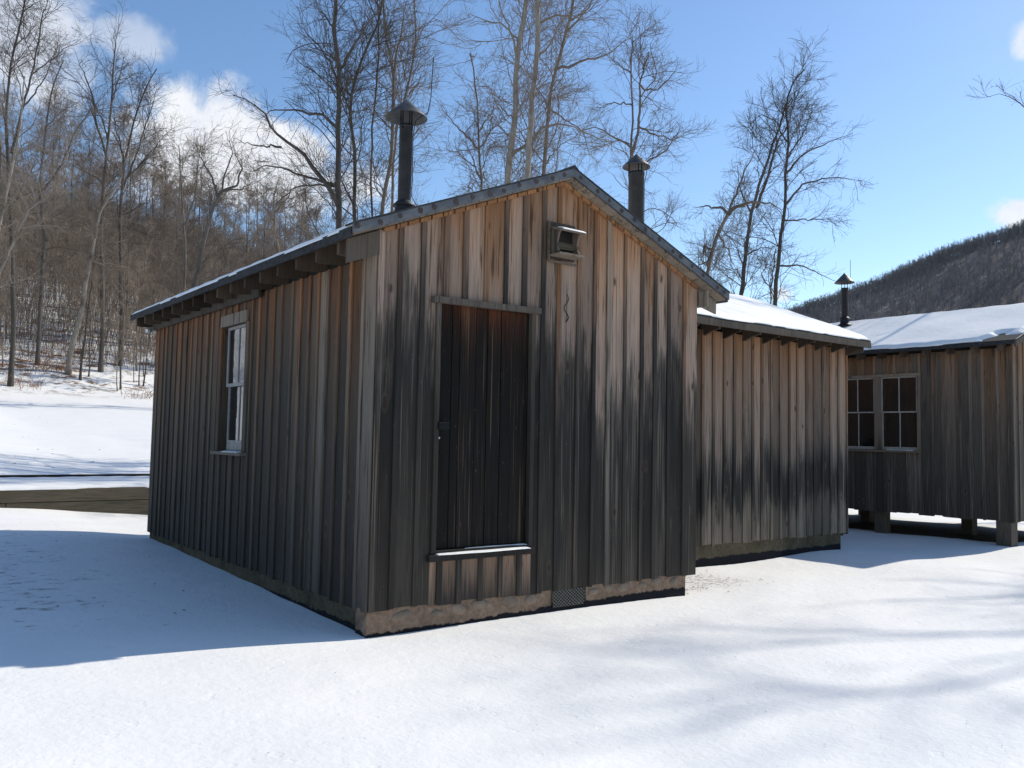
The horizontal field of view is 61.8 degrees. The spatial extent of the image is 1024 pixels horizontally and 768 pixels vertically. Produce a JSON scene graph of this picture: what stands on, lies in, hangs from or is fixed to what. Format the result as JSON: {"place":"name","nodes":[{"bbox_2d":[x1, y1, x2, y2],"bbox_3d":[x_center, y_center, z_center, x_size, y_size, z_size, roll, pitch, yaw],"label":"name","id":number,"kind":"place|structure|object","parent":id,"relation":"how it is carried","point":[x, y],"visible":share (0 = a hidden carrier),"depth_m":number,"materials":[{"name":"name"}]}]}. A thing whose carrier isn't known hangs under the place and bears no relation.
{"place":"outdoors","nodes":[
{"label":"outdoors","id":0,"kind":"place"},
{"bbox_2d":[0,232,1023,767],"bbox_3d":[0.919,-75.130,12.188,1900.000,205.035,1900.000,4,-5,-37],"label":"snow ground","id":1,"kind":"structure","parent":0,"point":[796,660],"depth_m":5.77,"materials":[{"name":"white snow"}]},
{"bbox_2d":[0,79,20,199],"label":"woodland tree","id":2,"kind":"object","parent":1,"relation":"on","point":[4,133],"visible":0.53,"depth_m":75.48,"materials":[{"name":"brown plant"}]},
{"bbox_2d":[0,219,25,314],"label":"woodland tree","id":3,"kind":"object","parent":1,"relation":"on","point":[2,246],"visible":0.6,"depth_m":46.12,"materials":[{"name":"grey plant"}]},
{"bbox_2d":[0,247,26,366],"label":"woodland tree","id":4,"kind":"object","parent":1,"relation":"on","point":[4,323],"visible":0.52,"depth_m":48.47,"materials":[{"name":"brown plant"}]},
{"bbox_2d":[0,240,26,323],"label":"woodland tree","id":5,"kind":"object","parent":1,"relation":"on","point":[6,263],"visible":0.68,"depth_m":46.25,"materials":[{"name":"brown plant"}]},
{"bbox_2d":[0,95,42,169],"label":"woodland tree","id":6,"kind":"object","parent":1,"relation":"on","point":[13,132],"visible":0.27,"depth_m":87.95,"materials":[{"name":"brown plant"}]},
{"bbox_2d":[0,50,79,264],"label":"bare tree","id":7,"kind":"object","parent":1,"relation":"on","point":[2,212],"visible":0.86,"depth_m":41.93,"materials":[{"name":"brown plant"}]},
{"bbox_2d":[24,246,60,339],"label":"woodland tree","id":8,"kind":"object","parent":1,"relation":"on","point":[33,266],"visible":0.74,"depth_m":54.26,"materials":[{"name":"brown plant"}]},
{"bbox_2d":[22,108,67,222],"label":"woodland tree","id":9,"kind":"object","parent":1,"relation":"on","point":[47,138],"visible":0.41,"depth_m":76.76,"materials":[{"name":"brown plant"}]},
{"bbox_2d":[0,119,97,303],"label":"bare tree","id":10,"kind":"object","parent":1,"relation":"on","point":[30,208],"visible":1,"depth_m":40.13,"materials":[{"name":"brown plant"}]},
{"bbox_2d":[34,200,65,277],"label":"woodland tree","id":11,"kind":"object","parent":1,"relation":"on","point":[61,240],"visible":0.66,"depth_m":61.00,"materials":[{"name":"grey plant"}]},
{"bbox_2d":[0,0,103,386],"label":"bare tree","id":12,"kind":"object","parent":1,"relation":"on","point":[10,379],"visible":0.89,"depth_m":45.77,"materials":[{"name":"brown plant"}]},
{"bbox_2d":[26,71,81,203],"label":"woodland tree","id":13,"kind":"object","parent":1,"relation":"on","point":[55,93],"visible":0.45,"depth_m":90.35,"materials":[{"name":"brown plant"}]},
{"bbox_2d":[44,202,75,297],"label":"woodland tree","id":14,"kind":"object","parent":1,"relation":"on","point":[49,222],"visible":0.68,"depth_m":61.00,"materials":[{"name":"brown plant"}]},
{"bbox_2d":[50,277,77,349],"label":"woodland tree","id":15,"kind":"object","parent":1,"relation":"on","point":[71,292],"visible":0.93,"depth_m":53.76,"materials":[{"name":"brown plant"}]},
{"bbox_2d":[0,17,140,365],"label":"bare tree","id":16,"kind":"object","parent":1,"relation":"on","point":[39,326],"visible":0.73,"depth_m":50.02,"materials":[{"name":"brown twig"},{"name":"pale bark"}]},
{"bbox_2d":[53,114,88,230],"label":"woodland tree","id":17,"kind":"object","parent":1,"relation":"on","point":[80,156],"visible":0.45,"depth_m":90.88,"materials":[{"name":"brown plant"}]},
{"bbox_2d":[0,474,149,514],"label":"road","id":18,"kind":"structure","parent":1,"relation":"on","point":[110,493],"depth_m":14.88,"materials":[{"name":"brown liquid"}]},
{"bbox_2d":[56,154,94,244],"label":"woodland tree","id":19,"kind":"object","parent":1,"relation":"on","point":[69,181],"visible":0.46,"depth_m":83.91,"materials":[{"name":"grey plant"}]},
{"bbox_2d":[0,336,154,398],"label":"bank brush","id":20,"kind":"object","parent":1,"relation":"on","point":[48,368],"visible":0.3,"depth_m":49.63,"materials":[{"name":"brown plant"}]},
{"bbox_2d":[62,192,99,294],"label":"woodland tree","id":21,"kind":"object","parent":1,"relation":"on","point":[76,229],"visible":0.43,"depth_m":64.18,"materials":[{"name":"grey plant"}]},
{"bbox_2d":[71,267,107,376],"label":"woodland tree","id":22,"kind":"object","parent":1,"relation":"on","point":[91,299],"visible":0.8,"depth_m":50.63,"materials":[{"name":"brown plant"}]},
{"bbox_2d":[20,0,164,372],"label":"bare tree","id":23,"kind":"object","parent":1,"relation":"on","point":[102,331],"visible":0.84,"depth_m":51.88,"materials":[{"name":"brown plant"}]},
{"bbox_2d":[65,215,125,379],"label":"woodland tree","id":24,"kind":"object","parent":1,"relation":"on","point":[87,318],"visible":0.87,"depth_m":50.10,"materials":[{"name":"brown plant"}]},
{"bbox_2d":[75,119,115,200],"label":"woodland tree","id":25,"kind":"object","parent":1,"relation":"on","point":[88,148],"visible":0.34,"depth_m":105.16,"materials":[{"name":"brown plant"}]},
{"bbox_2d":[78,123,113,189],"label":"woodland tree","id":26,"kind":"object","parent":1,"relation":"on","point":[94,137],"visible":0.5,"depth_m":116.70,"materials":[{"name":"brown plant"}]},
{"bbox_2d":[28,124,169,374],"bbox_3d":[-24.095,-7.871,49.686,6.734,14.849,5.552,-1,-4,29],"label":"bare tree","id":27,"kind":"object","parent":1,"relation":"on","point":[68,370],"visible":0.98,"depth_m":49.82,"materials":[{"name":"brown plant"}]},
{"bbox_2d":[81,138,123,211],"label":"woodland tree","id":28,"kind":"object","parent":1,"relation":"on","point":[102,172],"visible":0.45,"depth_m":79.52,"materials":[{"name":"brown plant"}]},
{"bbox_2d":[89,143,134,233],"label":"woodland tree","id":29,"kind":"object","parent":1,"relation":"on","point":[107,181],"visible":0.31,"depth_m":78.20,"materials":[{"name":"brown plant"}]},
{"bbox_2d":[106,310,136,390],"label":"woodland tree","id":30,"kind":"object","parent":1,"relation":"on","point":[121,330],"visible":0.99,"depth_m":49.49,"materials":[{"name":"brown plant"}]},
{"bbox_2d":[98,103,147,188],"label":"woodland tree","id":31,"kind":"object","parent":1,"relation":"on","point":[123,129],"visible":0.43,"depth_m":106.84,"materials":[{"name":"brown plant"}]},
{"bbox_2d":[104,237,143,304],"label":"woodland tree","id":32,"kind":"object","parent":1,"relation":"on","point":[124,285],"visible":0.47,"depth_m":56.99,"materials":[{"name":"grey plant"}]},
{"bbox_2d":[104,249,149,388],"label":"woodland tree","id":33,"kind":"object","parent":1,"relation":"on","point":[121,269],"visible":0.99,"depth_m":50.28,"materials":[{"name":"brown plant"}]},
{"bbox_2d":[110,202,153,319],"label":"woodland tree","id":34,"kind":"object","parent":1,"relation":"on","point":[128,240],"visible":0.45,"depth_m":61.60,"materials":[{"name":"brown plant"}]},
{"bbox_2d":[123,313,141,381],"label":"woodland tree","id":35,"kind":"object","parent":1,"relation":"on","point":[128,354],"visible":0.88,"depth_m":51.46,"materials":[{"name":"brown plant"}]},
{"bbox_2d":[116,136,148,215],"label":"woodland tree","id":36,"kind":"object","parent":1,"relation":"on","point":[141,168],"visible":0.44,"depth_m":99.07,"materials":[{"name":"brown plant"}]},
{"bbox_2d":[118,258,151,370],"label":"woodland tree","id":37,"kind":"object","parent":1,"relation":"on","point":[137,300],"visible":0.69,"depth_m":54.12,"materials":[{"name":"brown plant"}]},
{"bbox_2d":[116,106,156,210],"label":"woodland tree","id":38,"kind":"object","parent":1,"relation":"on","point":[132,153],"visible":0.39,"depth_m":106.20,"materials":[{"name":"brown plant"}]},
{"bbox_2d":[80,49,194,365],"bbox_3d":[-23.950,-11.269,53.953,6.691,20.499,6.814,4,-5,-37],"label":"bare tree","id":39,"kind":"object","parent":1,"relation":"on","point":[146,96],"visible":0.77,"depth_m":54.03,"materials":[{"name":"brown plant"}]},
{"bbox_2d":[122,300,155,385],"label":"woodland tree","id":40,"kind":"object","parent":1,"relation":"on","point":[154,334],"visible":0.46,"depth_m":51.68,"materials":[{"name":"brown plant"}]},
{"bbox_2d":[118,121,161,203],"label":"woodland tree","id":41,"kind":"object","parent":1,"relation":"on","point":[142,166],"visible":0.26,"depth_m":112.78,"materials":[{"name":"brown plant"}]},
{"bbox_2d":[125,298,155,376],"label":"woodland tree","id":42,"kind":"object","parent":1,"relation":"on","point":[143,333],"visible":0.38,"depth_m":53.28,"materials":[{"name":"brown plant"}]},
{"bbox_2d":[123,222,166,332],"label":"woodland tree","id":43,"kind":"object","parent":1,"relation":"on","point":[149,252],"visible":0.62,"depth_m":60.56,"materials":[{"name":"brown plant"}]},
{"bbox_2d":[134,270,161,350],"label":"woodland tree","id":44,"kind":"object","parent":1,"relation":"on","point":[143,291],"visible":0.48,"depth_m":58.35,"materials":[{"name":"brown plant"}]},
{"bbox_2d":[0,164,300,369],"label":"brushwood","id":45,"kind":"object","parent":1,"relation":"on","point":[29,272],"visible":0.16,"depth_m":62.69,"materials":[{"name":"brown plant"}]},
{"bbox_2d":[135,275,170,385],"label":"woodland tree","id":46,"kind":"object","parent":1,"relation":"on","point":[157,289],"visible":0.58,"depth_m":51.90,"materials":[{"name":"brown plant"}]},
{"bbox_2d":[134,117,171,230],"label":"woodland tree","id":47,"kind":"object","parent":1,"relation":"on","point":[153,140],"visible":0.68,"depth_m":102.40,"materials":[{"name":"brown plant"}]},
{"bbox_2d":[144,131,177,241],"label":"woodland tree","id":48,"kind":"object","parent":1,"relation":"on","point":[161,169],"visible":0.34,"depth_m":105.48,"materials":[{"name":"brown plant"}]},
{"bbox_2d":[148,168,174,233],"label":"woodland tree","id":49,"kind":"object","parent":1,"relation":"on","point":[153,176],"visible":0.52,"depth_m":91.05,"materials":[{"name":"brown plant"}]},
{"bbox_2d":[150,183,175,243],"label":"woodland tree","id":50,"kind":"object","parent":1,"relation":"on","point":[165,227],"visible":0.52,"depth_m":88.37,"materials":[{"name":"brown plant"}]},
{"bbox_2d":[151,145,180,220],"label":"woodland tree","id":51,"kind":"object","parent":1,"relation":"on","point":[178,192],"visible":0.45,"depth_m":95.09,"materials":[{"name":"brown plant"}]},
{"bbox_2d":[160,181,202,294],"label":"woodland tree","id":52,"kind":"object","parent":1,"relation":"on","point":[175,211],"visible":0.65,"depth_m":74.07,"materials":[{"name":"brown plant"}]},
{"bbox_2d":[171,169,205,270],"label":"woodland tree","id":53,"kind":"object","parent":1,"relation":"on","point":[193,219],"visible":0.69,"depth_m":80.29,"materials":[{"name":"brown plant"}]},
{"bbox_2d":[148,112,235,291],"bbox_3d":[-22.451,-10.568,59.917,5.942,17.178,6.058,4,-5,-37],"label":"bare tree","id":54,"kind":"object","parent":1,"relation":"on","point":[187,219],"visible":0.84,"depth_m":60.01,"materials":[{"name":"brown plant"}]},
{"bbox_2d":[179,128,217,252],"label":"woodland tree","id":55,"kind":"object","parent":1,"relation":"on","point":[203,153],"visible":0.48,"depth_m":94.69,"materials":[{"name":"brown plant"}]},
{"bbox_2d":[145,116,268,296],"bbox_3d":[-15.093,-6.176,43.523,5.842,15.418,4.349,0,-4,16],"label":"bare tree","id":56,"kind":"object","parent":1,"relation":"on","point":[199,267],"visible":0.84,"depth_m":43.76,"materials":[{"name":"brown plant"}]},
{"bbox_2d":[208,202,241,274],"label":"woodland tree","id":57,"kind":"object","parent":1,"relation":"on","point":[225,216],"visible":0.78,"depth_m":76.77,"materials":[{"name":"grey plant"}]},
{"bbox_2d":[215,154,244,246],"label":"woodland tree","id":58,"kind":"object","parent":1,"relation":"on","point":[228,183],"visible":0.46,"depth_m":106.51,"materials":[{"name":"brown plant"}]},
{"bbox_2d":[226,223,254,271],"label":"woodland tree","id":59,"kind":"object","parent":1,"relation":"on","point":[240,241],"visible":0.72,"depth_m":74.06,"materials":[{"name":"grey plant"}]},
{"bbox_2d":[228,173,269,258],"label":"woodland tree","id":60,"kind":"object","parent":1,"relation":"on","point":[249,208],"visible":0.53,"depth_m":102.25,"materials":[{"name":"brown plant"}]},
{"bbox_2d":[233,180,266,264],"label":"woodland tree","id":61,"kind":"object","parent":1,"relation":"on","point":[242,210],"visible":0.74,"depth_m":86.40,"materials":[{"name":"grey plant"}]},
{"bbox_2d":[235,150,274,244],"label":"woodland tree","id":62,"kind":"object","parent":1,"relation":"on","point":[256,174],"visible":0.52,"depth_m":121.05,"materials":[{"name":"brown plant"}]},
{"bbox_2d":[245,218,270,263],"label":"woodland tree","id":63,"kind":"object","parent":1,"relation":"on","point":[251,229],"visible":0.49,"depth_m":88.94,"materials":[{"name":"brown plant"}]},
{"bbox_2d":[250,175,279,247],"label":"woodland tree","id":64,"kind":"object","parent":1,"relation":"on","point":[264,209],"visible":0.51,"depth_m":100.63,"materials":[{"name":"brown plant"}]},
{"bbox_2d":[250,195,284,258],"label":"woodland tree","id":65,"kind":"object","parent":1,"relation":"on","point":[262,253],"visible":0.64,"depth_m":80.27,"materials":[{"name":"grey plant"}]},
{"bbox_2d":[256,190,290,252],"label":"woodland tree","id":66,"kind":"object","parent":1,"relation":"on","point":[272,232],"visible":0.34,"depth_m":92.01,"materials":[{"name":"brown plant"}]},
{"bbox_2d":[243,164,313,256],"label":"bare tree","id":67,"kind":"object","parent":1,"relation":"on","point":[270,204],"visible":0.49,"depth_m":47.75,"materials":[{"name":"brown plant"}]},
{"bbox_2d":[280,180,318,244],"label":"woodland tree","id":68,"kind":"object","parent":1,"relation":"on","point":[300,206],"visible":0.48,"depth_m":93.76,"materials":[{"name":"brown plant"}]},
{"bbox_2d":[207,0,411,254],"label":"bare tree","id":69,"kind":"object","parent":1,"relation":"on","point":[337,198],"visible":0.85,"depth_m":23.82,"materials":[{"name":"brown plant"}]},
{"bbox_2d":[281,0,419,242],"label":"bare tree","id":70,"kind":"object","parent":1,"relation":"on","point":[355,181],"visible":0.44,"depth_m":24.90,"materials":[{"name":"brown plant"}]},
{"bbox_2d":[300,0,444,232],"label":"bare tree","id":71,"kind":"object","parent":1,"relation":"on","point":[383,195],"visible":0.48,"depth_m":25.90,"materials":[{"name":"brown plant"}]},
{"bbox_2d":[330,0,434,222],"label":"bare tree","id":72,"kind":"object","parent":1,"relation":"on","point":[381,158],"visible":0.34,"depth_m":26.65,"materials":[{"name":"brown plant"}]},
{"bbox_2d":[325,0,476,226],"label":"bare tree","id":73,"kind":"object","parent":1,"relation":"on","point":[424,126],"visible":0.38,"depth_m":28.04,"materials":[{"name":"brown plant"}]},
{"bbox_2d":[130,165,729,637],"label":"wooden shed","id":74,"kind":"structure","parent":1,"relation":"on","point":[468,407],"depth_m":7.46,"materials":[{"name":"brown wood"}]},
{"bbox_2d":[228,329,238,383],"bbox_3d":[-2.944,-0.292,9.059,0.003,0.571,0.292,4,-5,-37],"label":"window pane","id":75,"kind":"structure","parent":74,"relation":"in","point":[234,334],"depth_m":9.06,"materials":[{"name":"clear glass"}]},
{"bbox_2d":[228,386,238,439],"bbox_3d":[-2.934,0.309,9.038,0.003,0.568,0.292,4,-5,-37],"label":"window pane","id":76,"kind":"structure","parent":74,"relation":"in","point":[234,391],"depth_m":9.04,"materials":[{"name":"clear glass"}]},
{"bbox_2d":[239,386,242,439],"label":"window pane","id":77,"kind":"structure","parent":74,"relation":"in","point":[241,396],"depth_m":8.87,"materials":[{"name":"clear glass"}]},
{"bbox_2d":[238,327,245,382],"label":"window pane","id":78,"kind":"structure","parent":74,"relation":"in","point":[243,330],"depth_m":8.86,"materials":[{"name":"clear glass"}]},
{"bbox_2d":[385,57,433,210],"bbox_3d":[-0.996,-2.272,8.037,0.400,1.660,0.400,4,-5,-37],"label":"stovepipe chimney","id":79,"kind":"object","parent":74,"relation":"on","point":[406,115],"visible":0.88,"depth_m":7.98,"materials":[{"name":"metal"}]},
{"bbox_2d":[547,220,586,266],"bbox_3d":[0.502,-1.251,7.531,0.335,0.362,0.202,4,-5,-37],"label":"wooden vent hood","id":80,"kind":"object","parent":74,"relation":"attached to","point":[563,241],"visible":1,"depth_m":7.53,"materials":[{"name":"grey wood"}]},
{"bbox_2d":[622,128,653,221],"bbox_3d":[1.301,-1.944,8.954,0.296,1.610,0.296,4,-5,-37],"label":"stovepipe chimney","id":81,"kind":"object","parent":74,"relation":"on","point":[636,166],"visible":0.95,"depth_m":8.90,"materials":[{"name":"metal"}]},
{"bbox_2d":[422,47,537,196],"bbox_3d":[-0.933,-3.510,23.893,3.043,12.999,3.188,0,-4,17],"label":"bare tree","id":82,"kind":"object","parent":1,"relation":"on","point":[468,136],"visible":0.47,"depth_m":24.02,"materials":[{"name":"grey plant"}]},
{"bbox_2d":[432,0,629,196],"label":"bare tree","id":83,"kind":"object","parent":1,"relation":"on","point":[508,169],"visible":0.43,"depth_m":23.04,"materials":[{"name":"brown plant"}]},
{"bbox_2d":[454,0,624,189],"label":"bare tree","id":84,"kind":"object","parent":1,"relation":"on","point":[529,148],"visible":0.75,"depth_m":21.93,"materials":[{"name":"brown plant"}]},
{"bbox_2d":[466,0,653,203],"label":"bare tree","id":85,"kind":"object","parent":1,"relation":"on","point":[534,170],"visible":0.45,"depth_m":23.91,"materials":[{"name":"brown plant"}]},
{"bbox_2d":[556,1,718,239],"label":"bare tree","id":86,"kind":"object","parent":1,"relation":"on","point":[633,148],"visible":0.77,"depth_m":29.87,"materials":[{"name":"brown plant"}]},
{"bbox_2d":[680,147,793,285],"bbox_3d":[7.510,-2.378,29.557,3.453,11.853,4.641,13,-12,-73],"label":"bare tree","id":87,"kind":"object","parent":1,"relation":"on","point":[708,250],"visible":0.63,"depth_m":29.83,"materials":[{"name":"grey plant"}]},
{"bbox_2d":[681,65,838,303],"bbox_3d":[9.040,-4.009,31.676,5.901,15.409,3.123,0,-4,18],"label":"bare tree","id":88,"kind":"object","parent":1,"relation":"on","point":[743,271],"visible":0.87,"depth_m":31.82,"materials":[{"name":"brown plant"}]},
{"bbox_2d":[696,294,870,566],"bbox_3d":[2.122,0.611,12.548,4.279,4.276,4.312,4,-5,-37],"label":"plank annex","id":89,"kind":"object","parent":1,"relation":"on","point":[772,439],"visible":0.4,"depth_m":11.20,"materials":[{"name":"brown wood"}]},
{"bbox_2d":[714,28,876,307],"bbox_3d":[10.386,-4.629,31.474,6.522,16.795,4.334,0,-4,12],"label":"bare tree","id":90,"kind":"object","parent":1,"relation":"on","point":[781,234],"visible":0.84,"depth_m":31.79,"materials":[{"name":"brown plant"}]},
{"bbox_2d":[784,219,1023,322],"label":"wood","id":91,"kind":"object","parent":1,"relation":"on","point":[914,268],"visible":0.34,"depth_m":427.53,"materials":[{"name":"plant"}]},
{"bbox_2d":[829,303,1023,546],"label":"raised cabin","id":92,"kind":"object","parent":1,"relation":"on","point":[935,413],"visible":0.42,"depth_m":13.85,"materials":[{"name":"brown wood"}]},
{"bbox_2d":[834,260,854,326],"bbox_3d":[6.489,-1.751,16.680,0.380,1.360,0.380,4,-5,-37],"label":"stovepipe chimney","id":93,"kind":"object","parent":92,"relation":"on","point":[844,279],"visible":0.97,"depth_m":16.62,"materials":[{"name":"metal"}]},
{"bbox_2d":[848,380,856,411],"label":"window pane","id":94,"kind":"structure","parent":92,"relation":"in","point":[852,384],"depth_m":15.02,"materials":[{"name":"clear glass"}]},
{"bbox_2d":[848,413,857,445],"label":"window pane","id":95,"kind":"structure","parent":92,"relation":"in","point":[852,417],"depth_m":15.01,"materials":[{"name":"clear glass"}]},
{"bbox_2d":[858,379,872,411],"bbox_3d":[6.135,0.202,14.823,0.003,0.559,0.280,4,-5,-37],"label":"window pane","id":96,"kind":"structure","parent":92,"relation":"in","point":[865,387],"depth_m":14.83,"materials":[{"name":"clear glass"}]},
{"bbox_2d":[859,413,873,445],"bbox_3d":[6.144,0.788,14.801,0.003,0.581,0.280,4,-5,-37],"label":"window pane","id":97,"kind":"structure","parent":92,"relation":"in","point":[866,420],"depth_m":14.81,"materials":[{"name":"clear glass"}]},
{"bbox_2d":[883,378,898,411],"bbox_3d":[6.407,0.185,14.467,0.003,0.559,0.280,4,-5,-37],"label":"window pane","id":98,"kind":"structure","parent":92,"relation":"in","point":[890,386],"depth_m":14.47,"materials":[{"name":"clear glass"}]},
{"bbox_2d":[884,413,899,446],"bbox_3d":[6.415,0.771,14.445,0.003,0.581,0.280,4,-5,-37],"label":"window pane","id":99,"kind":"structure","parent":92,"relation":"in","point":[891,420],"depth_m":14.44,"materials":[{"name":"black glass"}]},
{"bbox_2d":[900,377,915,410],"bbox_3d":[6.588,0.173,14.230,0.003,0.559,0.280,4,-5,-37],"label":"window pane","id":100,"kind":"structure","parent":92,"relation":"in","point":[907,385],"depth_m":14.22,"materials":[{"name":"black glass"}]},
{"bbox_2d":[901,413,916,446],"bbox_3d":[6.597,0.759,14.208,0.003,0.581,0.280,4,-5,-37],"label":"window pane","id":101,"kind":"structure","parent":92,"relation":"in","point":[908,420],"depth_m":14.21,"materials":[{"name":"black glass"}]},
{"bbox_2d":[969,77,1023,106],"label":"bare tree","id":102,"kind":"object","parent":1,"relation":"on","point":[1009,95],"visible":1,"depth_m":21.77,"materials":[{"name":"brown plant"}]},
{"bbox_2d":[0,0,1023,309],"label":"sky","id":103,"kind":"structure","parent":0,"point":[946,164],"materials":[{"name":"blue"}]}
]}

